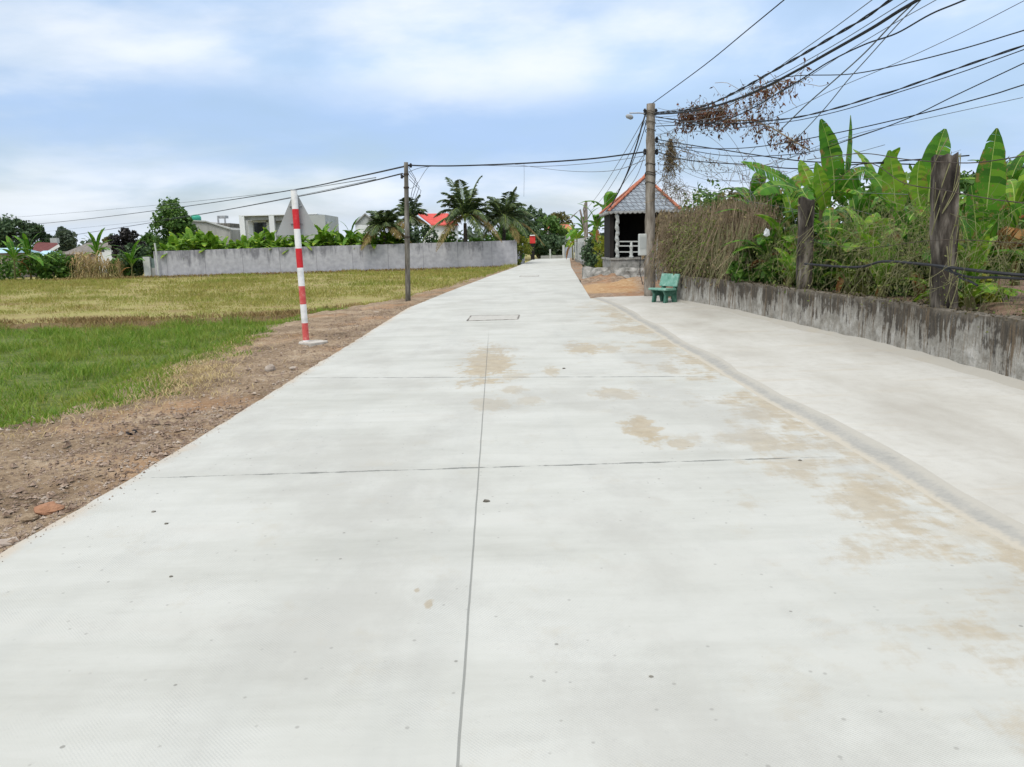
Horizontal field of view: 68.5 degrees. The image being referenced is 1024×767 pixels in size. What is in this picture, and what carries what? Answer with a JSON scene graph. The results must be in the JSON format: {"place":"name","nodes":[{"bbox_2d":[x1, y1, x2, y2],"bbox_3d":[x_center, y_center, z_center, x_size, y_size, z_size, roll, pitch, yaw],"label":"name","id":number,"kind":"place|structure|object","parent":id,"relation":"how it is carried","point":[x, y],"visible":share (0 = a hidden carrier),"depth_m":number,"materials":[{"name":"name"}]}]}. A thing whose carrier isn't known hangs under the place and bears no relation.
{"place":"outdoors","nodes":[
{"label":"outdoors","id":0,"kind":"place"},
{"bbox_2d":[33,238,66,252],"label":"house","id":1,"kind":"structure","parent":0,"point":[52,245],"depth_m":95.77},
{"bbox_2d":[0,265,518,551],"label":"dirt verge","id":2,"kind":"structure","parent":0,"point":[295,327],"depth_m":7.91,"materials":[{"name":"soil"}]},
{"bbox_2d":[33,501,64,514],"bbox_3d":[-3.057,0.828,4.973,0.182,0.079,0.141,-1,10,0],"label":"earth clod","id":3,"kind":"object","parent":2,"relation":"on","point":[49,508],"visible":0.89,"depth_m":4.93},
{"bbox_2d":[0,334,293,458],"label":"straw litter","id":4,"kind":"object","parent":2,"relation":"on","point":[199,379],"visible":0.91,"depth_m":9.75,"materials":[{"name":"plant"}]},
{"bbox_2d":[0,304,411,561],"bbox_3d":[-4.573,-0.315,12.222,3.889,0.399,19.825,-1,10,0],"label":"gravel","id":5,"kind":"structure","parent":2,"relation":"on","point":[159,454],"depth_m":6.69,"materials":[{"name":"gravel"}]},
{"bbox_2d":[277,189,327,346],"bbox_3d":[-3.765,-2.039,13.530,0.692,2.807,0.499,7,13,37],"label":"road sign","id":6,"kind":"object","parent":2,"relation":"on","point":[297,222],"visible":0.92,"depth_m":13.40,"materials":[{"name":"metal"}]},
{"bbox_2d":[400,162,420,301],"bbox_3d":[-3.099,-4.530,23.512,0.674,4.613,0.181,-1,10,0],"label":"utility pole","id":7,"kind":"object","parent":2,"relation":"on","point":[407,243],"visible":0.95,"depth_m":23.37,"materials":[{"name":"concrete"}]},
{"bbox_2d":[15,173,402,241],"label":"power cable","id":8,"kind":"object","parent":7,"relation":"attached to","point":[261,203],"visible":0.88,"depth_m":43.02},
{"bbox_2d":[29,166,403,224],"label":"power cable","id":9,"kind":"object","parent":7,"relation":"attached to","point":[263,194],"visible":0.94,"depth_m":42.54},
{"bbox_2d":[239,213,338,243],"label":"house","id":10,"kind":"structure","parent":0,"point":[250,224],"depth_m":76.44,"materials":[{"name":"paint"}]},
{"bbox_2d":[0,252,603,323],"bbox_3d":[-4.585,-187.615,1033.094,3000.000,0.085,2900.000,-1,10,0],"label":"ground","id":11,"kind":"structure","parent":0,"point":[347,300],"depth_m":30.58,"materials":[{"name":"plant"}]},
{"bbox_2d":[0,256,24,279],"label":"bush","id":12,"kind":"object","parent":11,"relation":"on","point":[8,267],"visible":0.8,"depth_m":61.37,"materials":[{"name":"green plant"}]},
{"bbox_2d":[0,213,33,247],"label":"leafy tree","id":13,"kind":"object","parent":11,"relation":"on","point":[8,225],"visible":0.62,"depth_m":102.46,"materials":[{"name":"green plant"}]},
{"bbox_2d":[0,235,44,278],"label":"banana plant","id":14,"kind":"object","parent":11,"relation":"on","point":[12,252],"visible":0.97,"depth_m":59.07,"materials":[{"name":"green plant"}]},
{"bbox_2d":[11,252,55,279],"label":"bush","id":15,"kind":"object","parent":11,"relation":"on","point":[36,266],"visible":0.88,"depth_m":60.40,"materials":[{"name":"green plant"}]},
{"bbox_2d":[10,232,57,280],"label":"banana plant","id":16,"kind":"object","parent":11,"relation":"on","point":[25,244],"visible":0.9,"depth_m":59.87,"materials":[{"name":"green plant"}]},
{"bbox_2d":[17,220,54,249],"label":"leafy tree","id":17,"kind":"object","parent":11,"relation":"on","point":[42,235],"visible":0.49,"depth_m":105.42,"materials":[{"name":"green plant"}]},
{"bbox_2d":[39,250,77,278],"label":"bush","id":18,"kind":"object","parent":11,"relation":"on","point":[60,269],"visible":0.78,"depth_m":61.74,"materials":[{"name":"green plant"}]},
{"bbox_2d":[54,226,77,250],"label":"leafy tree","id":19,"kind":"object","parent":11,"relation":"on","point":[68,242],"visible":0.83,"depth_m":109.09,"materials":[{"name":"green plant"}]},
{"bbox_2d":[84,228,120,267],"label":"banana plant","id":20,"kind":"object","parent":11,"relation":"on","point":[95,246],"visible":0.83,"depth_m":64.56,"materials":[{"name":"green plant"}]},
{"bbox_2d":[108,227,146,258],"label":"leafy tree","id":21,"kind":"object","parent":11,"relation":"on","point":[125,236],"visible":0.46,"depth_m":74.05,"materials":[{"name":"green plant"}]},
{"bbox_2d":[117,242,151,275],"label":"bush","id":22,"kind":"object","parent":11,"relation":"on","point":[138,254],"visible":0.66,"depth_m":62.41,"materials":[{"name":"green plant"}]},
{"bbox_2d":[4,308,340,328],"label":"field bund","id":23,"kind":"structure","parent":11,"relation":"on","point":[26,325],"depth_m":20.00,"materials":[{"name":"soil"}]},
{"bbox_2d":[0,301,364,332],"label":"bund weeds","id":24,"kind":"object","parent":23,"relation":"on","point":[292,312],"visible":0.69,"depth_m":20.08,"materials":[{"name":"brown plant"}]},
{"bbox_2d":[147,196,199,250],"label":"leafy tree","id":25,"kind":"object","parent":11,"relation":"on","point":[174,226],"visible":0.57,"depth_m":69.50,"materials":[{"name":"green plant"}]},
{"bbox_2d":[0,306,347,428],"bbox_3d":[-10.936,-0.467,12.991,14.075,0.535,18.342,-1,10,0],"label":"green grass","id":26,"kind":"structure","parent":11,"relation":"on","point":[81,344],"depth_m":13.37,"materials":[{"name":"plant"}]},
{"bbox_2d":[192,216,240,243],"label":"house","id":27,"kind":"structure","parent":11,"relation":"on","point":[231,231],"depth_m":80.29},
{"bbox_2d":[51,265,501,280],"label":"wall foot weeds","id":28,"kind":"object","parent":11,"relation":"on","point":[170,276],"depth_m":61.14,"materials":[{"name":"green plant"}]},
{"bbox_2d":[153,240,524,277],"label":"boundary wall","id":29,"kind":"structure","parent":11,"relation":"on","point":[349,257],"depth_m":62.60,"materials":[{"name":"grey paint"}]},
{"bbox_2d":[360,208,410,248],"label":"coconut palm","id":30,"kind":"object","parent":11,"relation":"on","point":[381,220],"visible":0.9,"depth_m":62.73,"materials":[{"name":"green plant"}]},
{"bbox_2d":[394,195,430,237],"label":"coconut palm","id":31,"kind":"object","parent":11,"relation":"on","point":[413,218],"visible":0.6,"depth_m":67.80,"materials":[{"name":"green plant"}]},
{"bbox_2d":[404,223,438,242],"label":"bush","id":32,"kind":"object","parent":11,"relation":"on","point":[415,236],"visible":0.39,"depth_m":66.39,"materials":[{"name":"green plant"}]},
{"bbox_2d":[33,221,842,251],"bbox_3d":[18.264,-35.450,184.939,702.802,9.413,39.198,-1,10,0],"label":"wood","id":33,"kind":"object","parent":11,"relation":"on","point":[471,233],"depth_m":174.81,"materials":[{"name":"green plant"}]},
{"bbox_2d":[421,176,503,251],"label":"coconut palm","id":34,"kind":"object","parent":11,"relation":"on","point":[467,207],"visible":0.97,"depth_m":63.57,"materials":[{"name":"green plant"}]},
{"bbox_2d":[471,186,544,245],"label":"coconut palm","id":35,"kind":"object","parent":11,"relation":"on","point":[505,214],"visible":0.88,"depth_m":65.56,"materials":[{"name":"green plant"}]},
{"bbox_2d":[497,206,543,235],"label":"leafy tree","id":36,"kind":"object","parent":11,"relation":"on","point":[531,227],"visible":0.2,"depth_m":97.51,"materials":[{"name":"green plant"}]},
{"bbox_2d":[513,235,533,264],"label":"bush","id":37,"kind":"object","parent":11,"relation":"on","point":[526,247],"visible":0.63,"depth_m":66.16,"materials":[{"name":"green plant"}]},
{"bbox_2d":[526,233,550,258],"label":"leafy tree","id":38,"kind":"object","parent":11,"relation":"on","point":[540,248],"visible":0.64,"depth_m":90.88,"materials":[{"name":"green plant"}]},
{"bbox_2d":[529,214,567,250],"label":"leafy tree","id":39,"kind":"object","parent":11,"relation":"on","point":[551,222],"visible":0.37,"depth_m":101.32,"materials":[{"name":"green plant"}]},
{"bbox_2d":[536,233,574,254],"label":"leafy tree","id":40,"kind":"object","parent":11,"relation":"on","point":[555,242],"visible":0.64,"depth_m":93.91,"materials":[{"name":"green plant"}]},
{"bbox_2d":[411,213,458,242],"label":"house","id":41,"kind":"structure","parent":0,"point":[432,221],"depth_m":82.60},
{"bbox_2d":[0,258,1023,766],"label":"road","id":42,"kind":"structure","parent":0,"point":[350,560],"depth_m":3.61,"materials":[{"name":"concrete"}]},
{"bbox_2d":[466,315,519,320],"bbox_3d":[-0.405,-1.492,17.021,1.187,0.010,1.227,-1,10,0],"label":"drain cover","id":43,"kind":"object","parent":42,"relation":"on","point":[489,317],"visible":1,"depth_m":16.95,"materials":[{"name":"concrete"}]},
{"bbox_2d":[591,297,1023,551],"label":"gutter","id":44,"kind":"object","parent":42,"relation":"on","point":[998,524],"visible":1,"depth_m":5.64,"materials":[{"name":"concrete"}]},
{"bbox_2d":[0,0,1023,245],"label":"sky","id":45,"kind":"structure","parent":0,"point":[105,105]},
{"bbox_2d":[570,258,672,298],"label":"dirt verge","id":46,"kind":"structure","parent":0,"point":[610,285],"depth_m":27.48,"materials":[{"name":"soil"}]},
{"bbox_2d":[579,234,603,267],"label":"bush","id":47,"kind":"object","parent":46,"relation":"on","point":[588,257],"visible":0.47,"depth_m":41.28,"materials":[{"name":"green plant"}]},
{"bbox_2d":[582,266,643,278],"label":"low wall","id":48,"kind":"structure","parent":46,"relation":"on","point":[625,272],"depth_m":31.58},
{"bbox_2d":[599,174,681,279],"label":"pavilion","id":49,"kind":"structure","parent":46,"relation":"on","point":[624,220],"depth_m":31.62,"materials":[{"name":"tile"}]},
{"bbox_2d":[601,296,1023,523],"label":"concrete apron","id":50,"kind":"object","parent":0,"point":[962,432],"visible":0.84,"depth_m":7.62,"materials":[{"name":"concrete"}]},
{"bbox_2d":[626,103,658,295],"bbox_3d":[3.735,-5.005,21.586,0.964,5.771,0.339,-5,11,-19],"label":"utility pole","id":51,"kind":"object","parent":50,"relation":"on","point":[646,239],"visible":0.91,"depth_m":21.54,"materials":[{"name":"concrete"}]},
{"bbox_2d":[408,151,643,166],"bbox_3d":[0.282,-6.594,22.270,7.211,0.180,0.070,1,11,14],"label":"power cable","id":52,"kind":"object","parent":51,"relation":"attached to","point":[526,162],"visible":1,"depth_m":22.24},
{"bbox_2d":[644,160,700,217],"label":"dead vine","id":53,"kind":"object","parent":51,"relation":"hanging from","point":[676,191],"visible":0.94,"depth_m":21.57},
{"bbox_2d":[655,131,691,184],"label":"dead vine","id":54,"kind":"object","parent":51,"relation":"hanging from","point":[669,159],"visible":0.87,"depth_m":21.40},
{"bbox_2d":[654,0,892,112],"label":"power cable","id":55,"kind":"object","parent":51,"relation":"attached to","point":[833,36],"visible":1,"depth_m":11.92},
{"bbox_2d":[657,139,914,164],"bbox_3d":[5.943,-5.423,17.439,0.025,1.580,8.481,-6,12,-25],"label":"power cable","id":56,"kind":"object","parent":51,"relation":"attached to","point":[775,157],"visible":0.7,"depth_m":17.48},
{"bbox_2d":[669,134,792,208],"bbox_3d":[5.356,-5.509,19.057,1.534,2.287,4.264,-6,11,-25],"label":"dead vine","id":57,"kind":"object","parent":56,"relation":"hanging from","point":[742,173],"visible":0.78,"depth_m":19.26,"materials":[{"name":"brown plant"}]},
{"bbox_2d":[654,0,919,114],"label":"power cable","id":58,"kind":"object","parent":51,"relation":"attached to","point":[842,44],"visible":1,"depth_m":11.48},
{"bbox_2d":[656,0,965,126],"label":"power cable","id":59,"kind":"object","parent":51,"relation":"attached to","point":[830,61],"visible":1,"depth_m":12.44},
{"bbox_2d":[655,45,1023,124],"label":"power cable","id":60,"kind":"object","parent":51,"relation":"attached to","point":[968,64],"visible":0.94,"depth_m":13.74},
{"bbox_2d":[667,95,734,139],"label":"dead vine","id":61,"kind":"object","parent":60,"relation":"hanging from","point":[701,116],"visible":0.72,"depth_m":19.84,"materials":[{"name":"brown plant"}]},
{"bbox_2d":[697,56,828,139],"bbox_3d":[5.976,-6.859,18.343,1.356,1.549,3.560,-6,11,-24],"label":"dead vine","id":62,"kind":"object","parent":60,"relation":"hanging from","point":[764,92],"visible":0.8,"depth_m":18.07,"materials":[{"name":"brown plant"}]},
{"bbox_2d":[711,106,815,172],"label":"dead vine","id":63,"kind":"object","parent":62,"relation":"hanging from","point":[790,139],"visible":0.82,"depth_m":17.41,"materials":[{"name":"brown plant"}]},
{"bbox_2d":[656,84,1023,148],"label":"power cable","id":64,"kind":"object","parent":51,"relation":"attached to","point":[859,127],"visible":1,"depth_m":13.87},
{"bbox_2d":[656,63,1023,156],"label":"power cable","id":65,"kind":"object","parent":51,"relation":"attached to","point":[866,133],"visible":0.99,"depth_m":13.80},
{"bbox_2d":[658,49,1023,127],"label":"power cable","id":66,"kind":"object","parent":51,"relation":"attached to","point":[870,101],"visible":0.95,"depth_m":13.60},
{"bbox_2d":[648,273,679,302],"bbox_3d":[3.989,-2.491,19.644,0.533,0.735,0.697,-7,12,-28],"label":"garden bench","id":67,"kind":"object","parent":50,"relation":"on","point":[663,293],"visible":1,"depth_m":19.55,"materials":[{"name":"green stone"}]},
{"bbox_2d":[677,274,1023,380],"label":"garden wall","id":68,"kind":"structure","parent":50,"relation":"on","point":[959,335],"depth_m":10.51,"materials":[{"name":"concrete"}]},
{"bbox_2d":[677,299,1023,389],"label":"kerb fillet","id":69,"kind":"object","parent":50,"relation":"on","point":[962,368],"visible":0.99,"depth_m":10.11,"materials":[{"name":"concrete"}]},
{"bbox_2d":[768,6,910,142],"bbox_3d":[5.541,-5.248,11.783,0.021,2.041,6.054,-3,11,-9],"label":"power cable","id":70,"kind":"object","parent":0,"point":[840,74],"visible":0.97,"depth_m":12.41,"materials":[{"name":"rubber"}]},
{"bbox_2d":[723,269,1023,315],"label":"garden soil","id":71,"kind":"structure","parent":0,"point":[1000,306],"depth_m":10.00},
{"bbox_2d":[648,186,730,286],"bbox_3d":[4.736,-3.727,18.968,2.447,2.620,4.098,-1,10,0],"label":"dry vine","id":72,"kind":"object","parent":71,"relation":"on","point":[687,246],"visible":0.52,"depth_m":18.68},
{"bbox_2d":[679,179,725,219],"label":"bush","id":73,"kind":"object","parent":71,"relation":"on","point":[700,191],"visible":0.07,"depth_m":31.84,"materials":[{"name":"green plant"}]},
{"bbox_2d":[639,192,786,287],"bbox_3d":[5.133,-3.450,18.606,2.667,2.428,6.434,-2,10,-5],"label":"dry vine","id":74,"kind":"object","parent":71,"relation":"on","point":[736,217],"visible":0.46,"depth_m":18.24,"materials":[{"name":"plant"}]},
{"bbox_2d":[676,220,760,287],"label":"dry vine","id":75,"kind":"object","parent":71,"relation":"on","point":[724,254],"visible":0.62,"depth_m":17.09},
{"bbox_2d":[725,236,763,282],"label":"bush","id":76,"kind":"object","parent":71,"relation":"on","point":[741,274],"visible":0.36,"depth_m":16.17,"materials":[{"name":"green plant"}]},
{"bbox_2d":[719,170,782,217],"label":"banana plant","id":77,"kind":"object","parent":71,"relation":"on","point":[755,184],"visible":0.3,"depth_m":20.53,"materials":[{"name":"green plant"}]},
{"bbox_2d":[721,213,797,283],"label":"banana plant","id":78,"kind":"object","parent":71,"relation":"on","point":[761,241],"visible":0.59,"depth_m":15.55,"materials":[{"name":"green plant"}]},
{"bbox_2d":[753,245,795,285],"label":"bush","id":79,"kind":"object","parent":71,"relation":"on","point":[765,270],"visible":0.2,"depth_m":15.14,"materials":[{"name":"green plant"}]},
{"bbox_2d":[732,173,818,250],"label":"banana plant","id":80,"kind":"object","parent":71,"relation":"on","point":[792,204],"visible":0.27,"depth_m":18.62,"materials":[{"name":"green plant"}]},
{"bbox_2d":[736,173,818,251],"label":"banana plant","id":81,"kind":"object","parent":71,"relation":"on","point":[780,203],"visible":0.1,"depth_m":19.14,"materials":[{"name":"green plant"}]},
{"bbox_2d":[734,202,827,293],"bbox_3d":[5.378,-2.616,14.766,1.871,1.855,3.294,-1,10,0],"label":"dry vine","id":82,"kind":"object","parent":71,"relation":"on","point":[777,267],"visible":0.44,"depth_m":14.77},
{"bbox_2d":[754,214,814,283],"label":"banana plant","id":83,"kind":"object","parent":71,"relation":"on","point":[769,220],"visible":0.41,"depth_m":15.12,"materials":[{"name":"green plant"}]},
{"bbox_2d":[773,245,818,285],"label":"banana plant","id":84,"kind":"object","parent":71,"relation":"on","point":[787,262],"visible":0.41,"depth_m":14.47,"materials":[{"name":"green plant"}]},
{"bbox_2d":[795,196,814,291],"bbox_3d":[5.196,-2.259,13.333,0.310,2.118,0.300,-1,10,0],"label":"fence post","id":85,"kind":"object","parent":71,"relation":"on","point":[802,279],"visible":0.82,"depth_m":13.21,"materials":[{"name":"wood"}]},
{"bbox_2d":[741,115,875,250],"bbox_3d":[5.852,-3.500,14.662,2.763,3.518,1.613,-9,13,-34],"label":"banana plant","id":86,"kind":"object","parent":71,"relation":"on","point":[826,171],"visible":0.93,"depth_m":14.90,"materials":[{"name":"green plant"}]},
{"bbox_2d":[793,250,848,291],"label":"bush","id":87,"kind":"object","parent":71,"relation":"on","point":[816,271],"visible":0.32,"depth_m":13.66,"materials":[{"name":"green plant"}]},
{"bbox_2d":[794,207,858,264],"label":"banana plant","id":88,"kind":"object","parent":71,"relation":"on","point":[828,213],"visible":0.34,"depth_m":13.67,"materials":[{"name":"green plant"}]},
{"bbox_2d":[821,235,870,293],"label":"banana plant","id":89,"kind":"object","parent":71,"relation":"on","point":[847,290],"visible":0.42,"depth_m":12.69,"materials":[{"name":"green plant"}]},
{"bbox_2d":[815,186,878,238],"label":"banana plant","id":90,"kind":"object","parent":71,"relation":"on","point":[871,196],"visible":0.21,"depth_m":16.00,"materials":[{"name":"green plant"}]},
{"bbox_2d":[832,258,876,295],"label":"bush","id":91,"kind":"object","parent":71,"relation":"on","point":[859,283],"visible":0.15,"depth_m":12.71,"materials":[{"name":"green plant"}]},
{"bbox_2d":[820,207,897,292],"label":"banana plant","id":92,"kind":"object","parent":71,"relation":"on","point":[838,284],"visible":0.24,"depth_m":12.79,"materials":[{"name":"green plant"}]},
{"bbox_2d":[864,150,908,249],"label":"banana plant","id":93,"kind":"object","parent":71,"relation":"on","point":[892,167],"visible":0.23,"depth_m":14.17,"materials":[{"name":"green plant"}]},
{"bbox_2d":[857,226,928,297],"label":"banana plant","id":94,"kind":"object","parent":71,"relation":"on","point":[871,251],"visible":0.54,"depth_m":11.73,"materials":[{"name":"green plant"}]},
{"bbox_2d":[860,198,930,296],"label":"banana plant","id":95,"kind":"object","parent":71,"relation":"on","point":[900,213],"visible":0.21,"depth_m":11.78,"materials":[{"name":"green plant"}]},
{"bbox_2d":[868,240,929,295],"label":"bush","id":96,"kind":"object","parent":71,"relation":"on","point":[896,290],"visible":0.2,"depth_m":11.81,"materials":[{"name":"green plant"}]},
{"bbox_2d":[775,150,1023,316],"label":"dry vine","id":97,"kind":"object","parent":71,"relation":"on","point":[907,258],"visible":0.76,"depth_m":11.08,"materials":[{"name":"plant"}]},
{"bbox_2d":[845,163,963,239],"bbox_3d":[9.148,-3.487,17.090,2.773,2.970,2.557,-8,12,-33],"label":"banana plant","id":98,"kind":"object","parent":71,"relation":"on","point":[881,202],"visible":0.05,"depth_m":16.97,"materials":[{"name":"green plant"}]},
{"bbox_2d":[900,129,950,277],"bbox_3d":[6.509,-2.645,12.025,0.488,2.840,1.370,9,15,44],"label":"banana plant","id":99,"kind":"object","parent":71,"relation":"on","point":[919,171],"visible":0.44,"depth_m":12.21,"materials":[{"name":"green plant"}]},
{"bbox_2d":[928,137,960,308],"bbox_3d":[5.364,-1.833,9.331,0.450,2.315,0.318,-1,10,0],"label":"fence post","id":100,"kind":"object","parent":71,"relation":"on","point":[944,205],"visible":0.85,"depth_m":9.23,"materials":[{"name":"wood"}]},
{"bbox_2d":[804,260,1023,276],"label":"fence wire","id":101,"kind":"object","parent":100,"relation":"attached to","point":[951,267],"visible":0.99,"depth_m":9.40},
{"bbox_2d":[924,274,1001,307],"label":"bush","id":102,"kind":"object","parent":71,"relation":"on","point":[988,296],"visible":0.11,"depth_m":10.39,"materials":[{"name":"green plant"}]},
{"bbox_2d":[906,167,1023,332],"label":"dry vine","id":103,"kind":"object","parent":71,"relation":"on","point":[996,257],"visible":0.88,"depth_m":8.67,"materials":[{"name":"plant"}]},
{"bbox_2d":[913,234,1023,311],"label":"banana plant","id":104,"kind":"object","parent":71,"relation":"on","point":[973,295],"visible":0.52,"depth_m":9.74,"materials":[{"name":"green plant"}]},
{"bbox_2d":[914,209,1023,288],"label":"banana plant","id":105,"kind":"object","parent":71,"relation":"on","point":[985,230],"visible":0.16,"depth_m":10.84,"materials":[{"name":"green plant"}]},
{"bbox_2d":[957,128,1023,298],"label":"banana plant","id":106,"kind":"object","parent":71,"relation":"on","point":[989,176],"visible":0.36,"depth_m":11.25,"materials":[{"name":"green plant"}]},
{"bbox_2d":[959,169,1023,285],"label":"banana plant","id":107,"kind":"object","parent":71,"relation":"on","point":[1015,191],"visible":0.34,"depth_m":13.64,"materials":[{"name":"green plant"}]},
{"bbox_2d":[965,151,1023,269],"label":"banana plant","id":108,"kind":"object","parent":71,"relation":"on","point":[1017,162],"visible":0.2,"depth_m":16.62,"materials":[{"name":"green plant"}]},
{"bbox_2d":[752,30,1023,89],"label":"power cable","id":109,"kind":"object","parent":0,"point":[907,62],"visible":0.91,"depth_m":12.94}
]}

